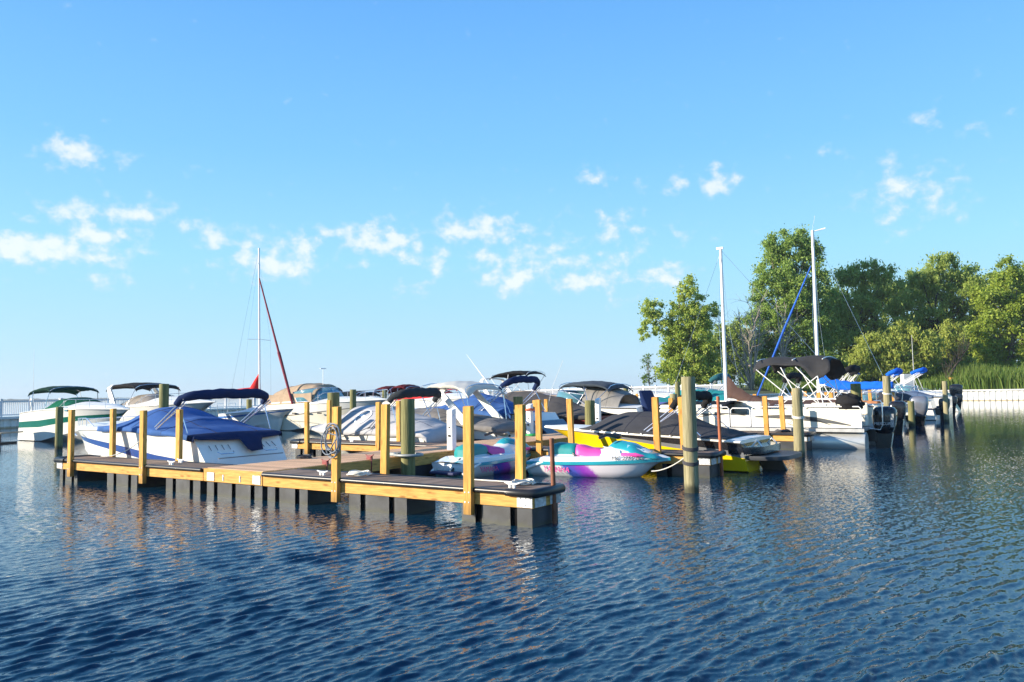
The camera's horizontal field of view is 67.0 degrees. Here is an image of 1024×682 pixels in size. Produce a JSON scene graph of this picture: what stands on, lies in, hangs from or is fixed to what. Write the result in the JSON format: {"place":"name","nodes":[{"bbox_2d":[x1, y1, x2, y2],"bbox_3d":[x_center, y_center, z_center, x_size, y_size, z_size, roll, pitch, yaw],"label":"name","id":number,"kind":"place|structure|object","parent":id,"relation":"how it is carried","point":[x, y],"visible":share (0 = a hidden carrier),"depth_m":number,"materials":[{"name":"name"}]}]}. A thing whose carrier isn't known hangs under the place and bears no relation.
{"place":"outdoors","nodes":[
{"label":"outdoors","id":0,"kind":"place"},
{"bbox_2d":[3,390,557,400],"bbox_3d":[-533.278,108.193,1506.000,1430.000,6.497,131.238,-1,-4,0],"label":"shore","id":1,"kind":"structure","parent":0,"point":[118,397],"depth_m":1504.38,"materials":[{"name":"green plant"}]},
{"bbox_2d":[0,390,1023,681],"bbox_3d":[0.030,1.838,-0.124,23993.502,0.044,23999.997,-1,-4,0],"label":"water","id":2,"kind":"structure","parent":0,"point":[900,558],"depth_m":7.71,"materials":[{"name":"blue liquid"}]},
{"bbox_2d":[0,431,22,443],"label":"dock","id":3,"kind":"object","parent":2,"relation":"in","point":[5,442],"depth_m":33.63,"materials":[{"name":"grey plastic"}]},
{"bbox_2d":[55,407,62,449],"bbox_3d":[-17.070,3.580,29.140,0.270,2.192,0.269,1,-4,-25],"label":"mooring piling","id":4,"kind":"object","parent":2,"relation":"in","point":[59,428],"visible":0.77,"depth_m":29.07,"materials":[{"name":"green wood"}]},
{"bbox_2d":[18,375,129,441],"bbox_3d":[-19.409,2.548,34.949,7.812,4.500,2.568,-4,-5,34],"label":"cabin cruiser","id":5,"kind":"object","parent":2,"relation":"on","point":[36,425],"visible":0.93,"depth_m":34.35,"materials":[{"name":"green plastic"}]},
{"bbox_2d":[53,409,235,493],"bbox_3d":[-8.059,2.354,16.699,5.746,1.768,0.946,-4,-5,34],"label":"finger dock","id":6,"kind":"object","parent":2,"relation":"on","point":[178,474],"visible":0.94,"depth_m":16.43,"materials":[{"name":"yellow wood"}]},
{"bbox_2d":[100,442,138,456],"bbox_3d":[-8.964,2.446,17.770,1.170,0.439,0.022,-2,-4,15],"label":"mooring line","id":7,"kind":"object","parent":6,"relation":"attached to","point":[121,452],"visible":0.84,"depth_m":17.75,"materials":[{"name":"white fabric"}]},
{"bbox_2d":[106,382,215,420],"bbox_3d":[-18.077,3.594,39.708,9.412,3.002,3.073,-4,-5,34],"label":"cabin cruiser","id":8,"kind":"object","parent":2,"relation":"on","point":[147,402],"visible":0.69,"depth_m":38.87,"materials":[{"name":"white plastic"}]},
{"bbox_2d":[159,384,168,407],"bbox_3d":[-11.212,2.838,24.878,0.308,2.912,0.306,-1,-4,-4],"label":"mooring piling","id":9,"kind":"object","parent":2,"relation":"in","point":[163,395],"visible":0.34,"depth_m":24.83,"materials":[{"name":"wood"}]},
{"bbox_2d":[75,388,286,464],"bbox_3d":[-8.556,2.418,19.167,7.935,2.404,2.473,-4,-5,34],"label":"runabout boat","id":10,"kind":"object","parent":2,"relation":"on","point":[209,438],"visible":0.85,"depth_m":17.72,"materials":[{"name":"white plastic"}]},
{"bbox_2d":[246,399,251,408],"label":"mooring piling","id":11,"kind":"object","parent":2,"relation":"in","point":[248,403],"visible":0.33,"depth_m":43.84,"materials":[{"name":"wood"}]},
{"bbox_2d":[217,248,293,430],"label":"sailboat","id":12,"kind":"object","parent":2,"relation":"on","point":[275,415],"visible":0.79,"depth_m":41.88,"materials":[{"name":"white plastic"}]},
{"bbox_2d":[0,396,639,428],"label":"seawall","id":13,"kind":"object","parent":2,"relation":"in","point":[10,422],"visible":0.04,"depth_m":53.05,"materials":[{"name":"grey concrete"}]},
{"bbox_2d":[0,383,723,416],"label":"railing fence","id":14,"kind":"object","parent":13,"relation":"on","point":[238,402],"visible":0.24,"depth_m":77.11,"materials":[{"name":"metal"}]},
{"bbox_2d":[266,368,387,430],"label":"cabin cruiser","id":15,"kind":"object","parent":2,"relation":"on","point":[314,395],"visible":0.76,"depth_m":40.86,"materials":[{"name":"beige plastic"}]},
{"bbox_2d":[327,392,339,406],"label":"mooring piling","id":16,"kind":"object","parent":2,"relation":"in","point":[334,397],"visible":0.21,"depth_m":24.17,"materials":[{"name":"wood"}]},
{"bbox_2d":[350,389,355,409],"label":"mooring piling","id":17,"kind":"object","parent":2,"relation":"in","point":[352,398],"visible":0.38,"depth_m":35.78,"materials":[{"name":"wood"}]},
{"bbox_2d":[347,391,381,404],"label":"bowrider boat","id":18,"kind":"object","parent":2,"relation":"on","point":[368,394],"visible":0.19,"depth_m":49.59,"materials":[{"name":"white plastic"}]},
{"bbox_2d":[290,400,446,456],"bbox_3d":[-4.208,2.621,22.300,5.746,1.851,0.940,-4,-5,34],"label":"finger dock","id":19,"kind":"object","parent":2,"relation":"on","point":[306,445],"visible":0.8,"depth_m":22.51,"materials":[{"name":"yellow wood"}]},
{"bbox_2d":[382,390,386,400],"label":"mooring piling","id":20,"kind":"object","parent":2,"relation":"in","point":[384,393],"visible":0.21,"depth_m":49.78,"materials":[{"name":"wood"}]},
{"bbox_2d":[204,432,567,500],"bbox_3d":[7.863,3.744,33.160,1.740,0.652,46.014,-4,-5,34],"label":"walkway dock","id":21,"kind":"object","parent":2,"relation":"in","point":[243,481],"visible":0.16,"depth_m":15.38,"materials":[{"name":"brown wood"}]},
{"bbox_2d":[296,454,311,458],"bbox_3d":[-4.465,2.474,16.557,0.324,0.090,0.330,-4,-5,34],"label":"rope heap","id":22,"kind":"object","parent":21,"relation":"on","point":[303,456],"visible":1,"depth_m":16.45,"materials":[{"name":"fabric"}]},
{"bbox_2d":[321,459,329,469],"bbox_3d":[-3.615,2.499,15.051,0.106,0.410,0.306,2,-5,-34],"label":"cleat cover","id":23,"kind":"object","parent":21,"relation":"attached to","point":[326,462],"visible":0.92,"depth_m":15.04,"materials":[{"name":"plastic"}]},
{"bbox_2d":[366,454,373,472],"bbox_3d":[-2.936,2.554,16.039,0.106,0.410,0.306,2,-5,-34],"label":"cleat cover","id":24,"kind":"object","parent":21,"relation":"attached to","point":[369,457],"visible":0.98,"depth_m":16.04,"materials":[{"name":"plastic"}]},
{"bbox_2d":[390,452,423,456],"bbox_3d":[-2.383,2.441,16.656,1.110,0.060,0.579,-4,-5,34],"label":"piling guide","id":25,"kind":"object","parent":21,"relation":"on","point":[417,454],"visible":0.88,"depth_m":16.32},
{"bbox_2d":[447,408,455,449],"bbox_3d":[-1.458,2.106,18.451,0.182,0.996,0.194,-4,-5,34],"label":"power pedestal","id":26,"kind":"object","parent":21,"relation":"on","point":[451,428],"visible":0.94,"depth_m":18.39,"materials":[{"name":"white plastic"}]},
{"bbox_2d":[526,404,533,433],"bbox_3d":[0.534,2.433,23.866,0.182,0.996,0.194,-4,-5,34],"label":"power pedestal","id":27,"kind":"object","parent":21,"relation":"on","point":[529,422],"visible":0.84,"depth_m":23.81,"materials":[{"name":"white plastic"}]},
{"bbox_2d":[595,398,600,423],"bbox_3d":[3.053,2.586,27.532,0.182,1.096,0.194,-4,-5,34],"label":"power pedestal","id":28,"kind":"object","parent":21,"relation":"on","point":[597,410],"visible":0.85,"depth_m":27.48,"materials":[{"name":"white plastic"}]},
{"bbox_2d":[310,387,462,453],"bbox_3d":[-4.314,2.680,24.533,6.214,2.354,2.256,-4,-5,34],"label":"covered boat","id":29,"kind":"object","parent":2,"relation":"on","point":[360,418],"visible":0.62,"depth_m":23.34,"materials":[{"name":"white plastic"}]},
{"bbox_2d":[374,384,421,396],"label":"pontoon boat","id":30,"kind":"object","parent":2,"relation":"on","point":[392,389],"visible":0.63,"depth_m":51.06,"materials":[{"name":"fabric"}]},
{"bbox_2d":[401,399,414,475],"bbox_3d":[-2.220,2.415,16.547,0.308,2.352,0.308,3,-5,-44],"label":"mooring piling","id":31,"kind":"object","parent":2,"relation":"in","point":[407,431],"visible":0.72,"depth_m":16.45,"materials":[{"name":"wood"}]},
{"bbox_2d":[261,404,565,527],"bbox_3d":[-1.829,1.937,12.435,5.816,1.828,0.946,-4,-5,34],"label":"finger dock","id":32,"kind":"object","parent":2,"relation":"on","point":[384,490],"visible":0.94,"depth_m":11.81,"materials":[{"name":"yellow wood"}]},
{"bbox_2d":[321,423,340,458],"bbox_3d":[-2.946,1.623,12.599,0.427,0.582,0.082,-4,-5,34],"label":"hose coil","id":33,"kind":"object","parent":32,"relation":"hanging from","point":[337,438],"visible":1,"depth_m":12.56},
{"bbox_2d":[347,470,371,475],"bbox_3d":[-2.580,2.223,13.045,0.414,0.091,0.384,-4,-5,34],"label":"rope heap","id":34,"kind":"object","parent":32,"relation":"on","point":[359,472],"visible":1,"depth_m":12.91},
{"bbox_2d":[474,479,511,482],"bbox_3d":[-0.273,2.117,11.711,0.900,0.019,0.022,-4,-5,34],"label":"mooring line","id":35,"kind":"object","parent":32,"relation":"attached to","point":[492,480],"visible":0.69,"depth_m":11.70,"materials":[{"name":"white fabric"}]},
{"bbox_2d":[512,478,535,484],"bbox_3d":[0.150,2.065,11.337,0.365,0.086,0.372,-4,-5,34],"label":"rope heap","id":36,"kind":"object","parent":32,"relation":"on","point":[524,481],"visible":0.91,"depth_m":11.25,"materials":[{"name":"fabric"}]},
{"bbox_2d":[549,438,556,523],"bbox_3d":[0.595,2.276,10.934,0.104,1.792,0.068,-3,-4,24],"label":"guide pipe","id":37,"kind":"object","parent":32,"relation":"attached to","point":[553,480],"visible":0.65,"depth_m":10.94,"materials":[{"name":"metal"}]},
{"bbox_2d":[382,387,512,408],"bbox_3d":[-3.140,3.676,40.584,8.013,2.459,2.872,-4,-5,34],"label":"cabin cruiser","id":38,"kind":"object","parent":2,"relation":"on","point":[420,403],"visible":0.21,"depth_m":39.85,"materials":[{"name":"white plastic"}]},
{"bbox_2d":[415,381,526,440],"bbox_3d":[-2.530,2.650,26.102,6.613,2.563,2.153,-4,-5,34],"label":"wakeboard boat","id":39,"kind":"object","parent":2,"relation":"on","point":[485,424],"visible":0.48,"depth_m":24.59,"materials":[{"name":"white plastic"}]},
{"bbox_2d":[429,431,531,478],"bbox_3d":[-0.501,2.657,18.038,1.154,1.050,3.390,-4,-5,38],"label":"personal watercraft","id":40,"kind":"object","parent":2,"relation":"on","point":[498,457],"visible":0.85,"depth_m":17.34,"materials":[{"name":"teal plastic"}]},
{"bbox_2d":[415,361,566,433],"bbox_3d":[-1.184,2.436,28.043,7.863,3.203,2.514,-4,-5,34],"label":"runabout boat","id":41,"kind":"object","parent":2,"relation":"on","point":[497,404],"visible":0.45,"depth_m":26.78,"materials":[{"name":"blue fabric"}]},
{"bbox_2d":[466,354,555,395],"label":"cabin cruiser","id":42,"kind":"object","parent":2,"relation":"on","point":[509,374],"visible":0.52,"depth_m":47.66,"materials":[{"name":"white plastic"}]},
{"bbox_2d":[513,397,522,420],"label":"mooring piling","id":43,"kind":"object","parent":2,"relation":"in","point":[517,400],"visible":0.23,"depth_m":25.23,"materials":[{"name":"wood"}]},
{"bbox_2d":[532,399,548,411],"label":"finger dock","id":44,"kind":"object","parent":2,"relation":"on","point":[545,404],"visible":0.04,"depth_m":28.73,"materials":[{"name":"yellow wood"}]},
{"bbox_2d":[502,391,617,424],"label":"covered boat","id":45,"kind":"object","parent":2,"relation":"on","point":[556,404],"visible":0.27,"depth_m":29.59,"materials":[{"name":"grey fabric"}]},
{"bbox_2d":[493,381,659,413],"bbox_3d":[2.414,3.048,33.553,8.212,2.594,2.568,-4,-5,34],"label":"cabin cruiser","id":46,"kind":"object","parent":2,"relation":"on","point":[615,398],"visible":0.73,"depth_m":31.81,"materials":[{"name":"white plastic"}]},
{"bbox_2d":[585,400,594,424],"bbox_3d":[2.368,2.885,23.388,0.305,2.172,0.308,1,-4,-24],"label":"mooring piling","id":47,"kind":"object","parent":2,"relation":"in","point":[589,412],"visible":0.48,"depth_m":23.31,"materials":[{"name":"wood"}]},
{"bbox_2d":[526,433,670,477],"bbox_3d":[1.818,2.552,17.035,3.390,1.050,1.154,-3,-4,25],"label":"personal watercraft","id":48,"kind":"object","parent":2,"relation":"on","point":[621,459],"visible":0.92,"depth_m":16.57,"materials":[{"name":"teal plastic"}]},
{"bbox_2d":[526,397,725,477],"bbox_3d":[2.023,2.239,18.035,5.816,1.841,0.940,-4,-5,34],"label":"finger dock","id":49,"kind":"object","parent":2,"relation":"on","point":[709,464],"visible":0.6,"depth_m":16.74,"materials":[{"name":"yellow wood"}]},
{"bbox_2d":[716,396,723,475],"bbox_3d":[4.481,2.338,16.608,0.118,2.292,0.072,0,-4,-16],"label":"guide pipe","id":50,"kind":"object","parent":49,"relation":"attached to","point":[719,432],"visible":0.7,"depth_m":16.60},
{"bbox_2d":[659,397,667,401],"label":"covered boat","id":51,"kind":"object","parent":2,"relation":"on","point":[661,399],"visible":0.02,"depth_m":38.61,"materials":[{"name":"teal fabric"}]},
{"bbox_2d":[544,391,801,471],"bbox_3d":[3.643,2.315,19.316,6.647,2.125,2.417,-4,-5,34],"label":"ski boat","id":52,"kind":"object","parent":2,"relation":"on","point":[747,452],"visible":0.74,"depth_m":18.16,"materials":[{"name":"black fabric"}]},
{"bbox_2d":[670,394,676,399],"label":"mooring piling","id":53,"kind":"object","parent":2,"relation":"in","point":[673,396],"visible":0.18,"depth_m":26.81,"materials":[{"name":"wood"}]},
{"bbox_2d":[675,382,679,396],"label":"mooring piling","id":54,"kind":"object","parent":2,"relation":"in","point":[677,388],"visible":0.25,"depth_m":39.81,"materials":[{"name":"wood"}]},
{"bbox_2d":[638,387,717,397],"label":"cabin cruiser","id":55,"kind":"object","parent":2,"relation":"on","point":[663,394],"visible":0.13,"depth_m":44.81,"materials":[{"name":"white plastic"}]},
{"bbox_2d":[681,377,698,492],"bbox_3d":[3.226,1.988,13.977,0.260,2.682,0.262,1,-4,-21],"label":"mooring piling","id":56,"kind":"object","parent":2,"relation":"in","point":[689,427],"visible":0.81,"depth_m":13.90,"materials":[{"name":"wood"}]},
{"bbox_2d":[651,458,682,471],"bbox_3d":[2.995,2.394,14.943,0.022,0.450,1.972,0,-4,-7],"label":"mooring line","id":57,"kind":"object","parent":56,"relation":"attached to","point":[669,466],"visible":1,"depth_m":14.79,"materials":[{"name":"white fabric"}]},
{"bbox_2d":[682,445,698,451],"bbox_3d":[3.224,1.928,13.981,0.298,0.125,0.299,-1,-4,0],"label":"mooring line","id":58,"kind":"object","parent":56,"relation":"attached to","point":[690,449],"visible":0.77,"depth_m":13.86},
{"bbox_2d":[682,460,698,465],"bbox_3d":[3.229,2.187,13.964,0.298,0.125,0.299,-1,-4,0],"label":"mooring line","id":59,"kind":"object","parent":56,"relation":"attached to","point":[690,464],"visible":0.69,"depth_m":13.84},
{"bbox_2d":[665,373,730,401],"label":"covered boat","id":60,"kind":"object","parent":2,"relation":"on","point":[713,379],"visible":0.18,"depth_m":40.23,"materials":[{"name":"teal fabric"}]},
{"bbox_2d":[668,396,815,450],"bbox_3d":[6.554,2.645,24.616,5.816,1.755,0.940,-4,-5,34],"label":"finger dock","id":61,"kind":"object","parent":2,"relation":"on","point":[785,440],"visible":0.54,"depth_m":23.28,"materials":[{"name":"yellow wood"}]},
{"bbox_2d":[774,429,790,431],"bbox_3d":[8.291,2.755,23.738,0.499,0.104,0.509,-4,-5,34],"label":"rope heap","id":62,"kind":"object","parent":61,"relation":"on","point":[782,430],"visible":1,"depth_m":23.59,"materials":[{"name":"fabric"}]},
{"bbox_2d":[672,247,850,408],"bbox_3d":[9.189,0.105,29.176,7.606,7.660,2.411,-4,-5,34],"label":"sailboat","id":63,"kind":"object","parent":2,"relation":"on","point":[732,390],"visible":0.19,"depth_m":29.58,"materials":[{"name":"white metal"}]},
{"bbox_2d":[659,355,897,448],"bbox_3d":[8.483,2.253,25.672,7.783,3.432,2.591,-4,-5,34],"label":"pontoon boat","id":64,"kind":"object","parent":2,"relation":"on","point":[850,421],"visible":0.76,"depth_m":23.84,"materials":[{"name":"metal"}]},
{"bbox_2d":[737,392,832,400],"bbox_3d":[10.404,2.931,30.213,5.816,1.799,0.940,-4,-5,34],"label":"finger dock","id":65,"kind":"object","parent":2,"relation":"on","point":[818,394],"visible":0.09,"depth_m":29.48,"materials":[{"name":"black wood"}]},
{"bbox_2d":[791,388,804,456],"bbox_3d":[7.716,2.489,20.811,0.285,2.442,0.293,-4,-5,38],"label":"mooring piling","id":66,"kind":"object","parent":2,"relation":"in","point":[798,424],"visible":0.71,"depth_m":20.72,"materials":[{"name":"beige wood"}]},
{"bbox_2d":[792,415,803,418],"bbox_3d":[7.709,2.039,20.841,0.320,0.125,0.321,-1,-4,0],"label":"mooring line","id":67,"kind":"object","parent":66,"relation":"attached to","point":[795,417],"visible":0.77,"depth_m":20.71,"materials":[{"name":"white fabric"}]},
{"bbox_2d":[715,216,902,406],"bbox_3d":[12.690,-0.640,34.220,7.882,9.701,2.584,-4,-5,34],"label":"sailboat","id":68,"kind":"object","parent":2,"relation":"on","point":[845,385],"visible":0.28,"depth_m":33.70,"materials":[{"name":"blue fabric"}]},
{"bbox_2d":[791,390,871,400],"bbox_3d":[14.933,3.273,36.799,5.816,1.841,0.940,-4,-5,34],"label":"finger dock","id":69,"kind":"object","parent":2,"relation":"on","point":[869,396],"visible":0.08,"depth_m":36.09,"materials":[{"name":"yellow wood"}]},
{"bbox_2d":[779,372,906,434],"bbox_3d":[12.085,2.757,31.168,6.875,3.038,2.514,-4,-5,34],"label":"runabout boat","id":70,"kind":"object","parent":2,"relation":"on","point":[900,407],"visible":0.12,"depth_m":29.27,"materials":[{"name":"black plastic"}]},
{"bbox_2d":[850,383,861,399],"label":"mooring piling","id":71,"kind":"object","parent":2,"relation":"in","point":[855,388],"visible":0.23,"depth_m":26.42,"materials":[{"name":"wood"}]},
{"bbox_2d":[824,392,894,400],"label":"finger dock","id":72,"kind":"object","parent":2,"relation":"on","point":[893,393],"visible":0.04,"depth_m":41.70,"materials":[{"name":"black wood"}]},
{"bbox_2d":[822,373,907,407],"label":"runabout boat","id":73,"kind":"object","parent":2,"relation":"on","point":[864,395],"visible":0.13,"depth_m":40.68,"materials":[{"name":"white plastic"}]},
{"bbox_2d":[826,364,928,425],"bbox_3d":[16.414,2.928,38.265,7.485,3.496,2.569,-4,-5,34],"label":"runabout boat","id":74,"kind":"object","parent":2,"relation":"on","point":[921,403],"visible":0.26,"depth_m":36.03,"materials":[{"name":"white plastic"}]},
{"bbox_2d":[813,391,949,419],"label":"runabout boat","id":75,"kind":"object","parent":2,"relation":"on","point":[934,412],"visible":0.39,"depth_m":41.59,"materials":[{"name":"white plastic"}]},
{"bbox_2d":[813,368,952,417],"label":"runabout boat","id":76,"kind":"object","parent":2,"relation":"on","point":[896,372],"visible":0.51,"depth_m":44.93,"materials":[{"name":"white plastic"}]},
{"bbox_2d":[750,389,1023,400],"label":"seawall","id":77,"kind":"object","parent":2,"relation":"in","point":[991,394],"visible":0.17,"depth_m":89.53,"materials":[{"name":"white concrete"}]},
{"bbox_2d":[882,376,891,405],"bbox_3d":[15.003,2.826,30.858,0.309,2.862,0.310,-2,-4,13],"label":"mooring piling","id":78,"kind":"object","parent":2,"relation":"in","point":[886,382],"visible":0.47,"depth_m":30.80,"materials":[{"name":"wood"}]},
{"bbox_2d":[843,390,956,414],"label":"runabout boat","id":79,"kind":"object","parent":2,"relation":"on","point":[954,401],"visible":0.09,"depth_m":48.06,"materials":[{"name":"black plastic"}]},
{"bbox_2d":[841,348,960,411],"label":"runabout boat","id":80,"kind":"object","parent":2,"relation":"on","point":[922,370],"visible":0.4,"depth_m":55.44,"materials":[{"name":"white plastic"}]},
{"bbox_2d":[907,401,914,425],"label":"mooring piling","id":81,"kind":"object","parent":2,"relation":"in","point":[911,415],"visible":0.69,"depth_m":35.34,"materials":[{"name":"wood"}]},
{"bbox_2d":[870,389,962,408],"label":"runabout boat","id":82,"kind":"object","parent":2,"relation":"on","point":[959,399],"visible":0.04,"depth_m":58.28,"materials":[{"name":"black plastic"}]},
{"bbox_2d":[942,381,948,421],"bbox_3d":[21.885,3.355,39.008,0.246,2.662,0.246,-4,-5,34],"label":"mooring piling","id":83,"kind":"object","parent":2,"relation":"in","point":[945,401],"visible":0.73,"depth_m":38.94,"materials":[{"name":"wood"}]},
{"bbox_2d":[949,384,962,395],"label":"runabout boat","id":84,"kind":"object","parent":2,"relation":"on","point":[954,389],"visible":0.03,"depth_m":62.65,"materials":[{"name":"black plastic"}]},
{"bbox_2d":[0,0,1023,398],"label":"sky","id":85,"kind":"structure","parent":0,"point":[420,186],"materials":[{"name":"blue"}]},
{"bbox_2d":[634,385,807,393],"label":"ground","id":86,"kind":"structure","parent":0,"point":[746,389],"depth_m":94.77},
{"bbox_2d":[701,315,765,384],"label":"shrub","id":87,"kind":"object","parent":86,"relation":"on","point":[717,345],"visible":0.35,"depth_m":102.18,"materials":[{"name":"green plant"}]},
{"bbox_2d":[712,308,756,389],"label":"bare tree","id":88,"kind":"object","parent":86,"relation":"on","point":[747,374],"visible":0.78,"depth_m":96.65,"materials":[{"name":"grey plant"}]},
{"bbox_2d":[730,284,769,389],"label":"bare tree","id":89,"kind":"object","parent":86,"relation":"on","point":[754,326],"visible":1,"depth_m":95.85,"materials":[{"name":"grey plant"}]},
{"bbox_2d":[718,325,848,388],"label":"shrub","id":90,"kind":"object","parent":86,"relation":"on","point":[771,374],"visible":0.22,"depth_m":102.09,"materials":[{"name":"green plant"}]},
{"bbox_2d":[769,302,799,377],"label":"bare tree","id":91,"kind":"object","parent":86,"relation":"on","point":[783,350],"visible":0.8,"depth_m":98.45,"materials":[{"name":"grey plant"}]},
{"bbox_2d":[736,223,845,368],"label":"cottonwood tree","id":92,"kind":"object","parent":86,"relation":"on","point":[784,279],"visible":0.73,"depth_m":104.33,"materials":[{"name":"green plant"}]},
{"bbox_2d":[821,256,914,353],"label":"willow tree","id":93,"kind":"object","parent":86,"relation":"on","point":[866,302],"visible":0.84,"depth_m":107.61,"materials":[{"name":"green plant"}]},
{"bbox_2d":[754,360,1023,392],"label":"reeds","id":94,"kind":"object","parent":86,"relation":"on","point":[974,376],"visible":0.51,"depth_m":92.24,"materials":[{"name":"green plant"}]},
{"bbox_2d":[817,259,968,337],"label":"broadleaf tree","id":95,"kind":"object","parent":86,"relation":"on","point":[906,275],"visible":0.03,"depth_m":122.25,"materials":[{"name":"green plant"}]},
{"bbox_2d":[841,316,948,383],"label":"willow bush","id":96,"kind":"object","parent":86,"relation":"on","point":[891,351],"visible":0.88,"depth_m":96.11,"materials":[{"name":"green plant"}]},
{"bbox_2d":[821,284,992,377],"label":"shrub","id":97,"kind":"object","parent":86,"relation":"on","point":[845,350],"visible":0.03,"depth_m":113.09,"materials":[{"name":"green plant"}]},
{"bbox_2d":[900,374,913,384],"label":"utility cabinet","id":98,"kind":"object","parent":86,"relation":"on","point":[903,377],"visible":0.32,"depth_m":61.61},
{"bbox_2d":[881,249,987,356],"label":"willow tree","id":99,"kind":"object","parent":86,"relation":"on","point":[940,290],"visible":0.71,"depth_m":109.81,"materials":[{"name":"green plant"}]},
{"bbox_2d":[936,331,979,380],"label":"bare tree","id":100,"kind":"object","parent":86,"relation":"on","point":[954,360],"visible":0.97,"depth_m":94.77,"materials":[{"name":"brown plant"}]},
{"bbox_2d":[933,319,985,368],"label":"willow bush","id":101,"kind":"object","parent":86,"relation":"on","point":[948,333],"visible":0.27,"depth_m":100.55,"materials":[{"name":"green plant"}]},
{"bbox_2d":[954,261,1023,365],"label":"broadleaf tree","id":102,"kind":"object","parent":86,"relation":"on","point":[995,273],"visible":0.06,"depth_m":119.79,"materials":[{"name":"green plant"}]},
{"bbox_2d":[961,253,1023,368],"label":"ash tree","id":103,"kind":"object","parent":86,"relation":"on","point":[1009,313],"visible":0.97,"depth_m":103.46,"materials":[{"name":"green plant"}]},
{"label":"ground","id":104,"kind":"structure","parent":0,"visible":0},
{"bbox_2d":[638,353,658,389],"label":"sapling","id":105,"kind":"object","parent":104,"relation":"on","point":[648,355],"visible":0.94,"depth_m":95.91,"materials":[{"name":"green plant"}]},
{"bbox_2d":[637,273,731,387],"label":"tree","id":106,"kind":"object","parent":104,"relation":"on","point":[700,364],"visible":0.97,"depth_m":94.39,"materials":[{"name":"green plant"}]}
]}

